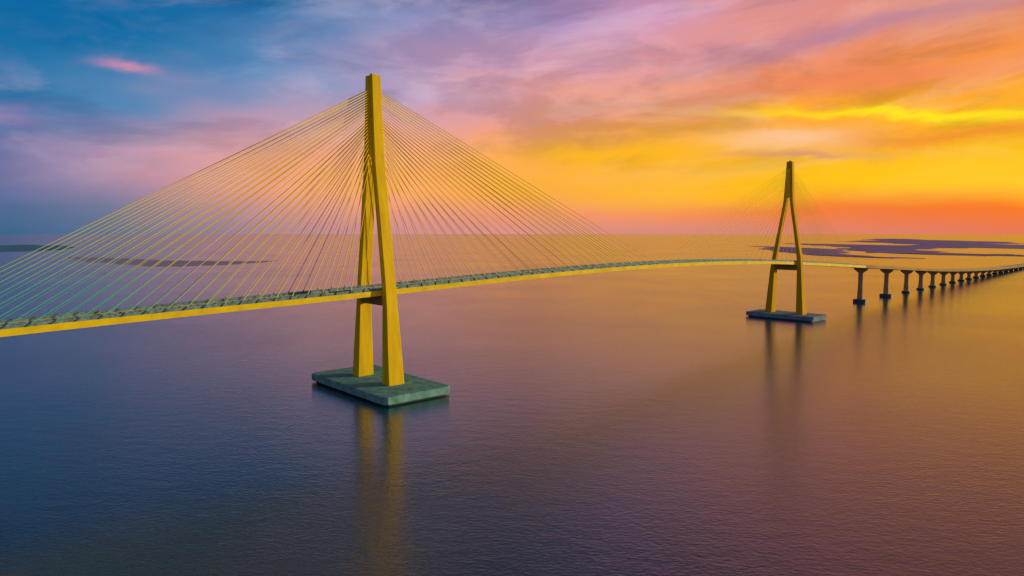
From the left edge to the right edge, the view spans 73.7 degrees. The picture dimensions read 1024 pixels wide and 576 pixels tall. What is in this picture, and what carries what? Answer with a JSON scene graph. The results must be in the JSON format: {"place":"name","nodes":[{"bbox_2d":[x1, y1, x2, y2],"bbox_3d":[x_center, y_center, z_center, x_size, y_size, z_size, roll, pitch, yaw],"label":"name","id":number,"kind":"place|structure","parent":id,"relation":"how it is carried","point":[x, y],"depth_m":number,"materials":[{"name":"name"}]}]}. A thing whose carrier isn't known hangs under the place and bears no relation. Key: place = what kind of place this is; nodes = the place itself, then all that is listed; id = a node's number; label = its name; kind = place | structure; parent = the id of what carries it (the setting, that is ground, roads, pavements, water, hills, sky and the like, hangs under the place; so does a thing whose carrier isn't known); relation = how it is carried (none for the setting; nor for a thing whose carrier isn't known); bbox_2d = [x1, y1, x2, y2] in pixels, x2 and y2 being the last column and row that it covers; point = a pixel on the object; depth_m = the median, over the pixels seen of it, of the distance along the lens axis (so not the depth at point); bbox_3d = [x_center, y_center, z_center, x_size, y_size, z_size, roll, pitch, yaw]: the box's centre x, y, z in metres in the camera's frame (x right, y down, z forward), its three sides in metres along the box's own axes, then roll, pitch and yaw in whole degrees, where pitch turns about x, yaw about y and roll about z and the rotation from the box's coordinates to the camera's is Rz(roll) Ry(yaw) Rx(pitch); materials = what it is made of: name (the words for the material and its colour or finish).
{"place":"outdoors","nodes":[
{"label":"outdoors","id":0,"kind":"place"},
{"bbox_2d":[0,245,73,252],"bbox_3d":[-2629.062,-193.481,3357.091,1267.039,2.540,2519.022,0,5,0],"label":"shore","id":1,"kind":"structure","parent":0,"point":[15,248],"depth_m":3355.54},
{"bbox_2d":[0,234,1023,575],"bbox_3d":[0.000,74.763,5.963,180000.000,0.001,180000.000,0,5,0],"label":"water","id":2,"kind":"structure","parent":0,"point":[688,420],"depth_m":276.22,"materials":[{"name":"liquid"}]},
{"bbox_2d":[67,257,271,266],"bbox_3d":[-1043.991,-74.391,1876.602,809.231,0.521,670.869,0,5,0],"label":"mud shoal","id":3,"kind":"structure","parent":2,"relation":"on","point":[166,263],"depth_m":1770.15,"materials":[{"name":"soil"}]},
{"bbox_2d":[0,73,1023,405],"bbox_3d":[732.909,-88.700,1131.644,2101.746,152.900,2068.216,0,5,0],"label":"cable stayed bridge","id":4,"kind":"structure","parent":2,"relation":"on","point":[388,383],"depth_m":320.60,"materials":[{"name":"yellow paint"}]},
{"bbox_2d":[752,246,924,258],"bbox_3d":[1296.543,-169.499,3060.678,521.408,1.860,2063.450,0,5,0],"label":"island","id":5,"kind":"structure","parent":2,"relation":"on","point":[813,251],"depth_m":2809.18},
{"bbox_2d":[784,243,964,252],"bbox_3d":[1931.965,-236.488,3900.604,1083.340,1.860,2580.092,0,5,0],"label":"island","id":6,"kind":"structure","parent":2,"relation":"on","point":[884,248],"depth_m":3410.65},
{"bbox_2d":[848,239,1023,248],"bbox_3d":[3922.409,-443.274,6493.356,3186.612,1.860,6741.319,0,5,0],"label":"island","id":7,"kind":"structure","parent":2,"relation":"on","point":[965,244],"depth_m":5102.58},
{"bbox_2d":[879,252,1023,256],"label":"island","id":8,"kind":"structure","parent":2,"relation":"on","point":[959,254],"depth_m":2419.51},
{"bbox_2d":[0,0,1023,233],"label":"sky","id":9,"kind":"structure","parent":0,"point":[634,116],"materials":[{"name":"multicoloured"}]}
]}

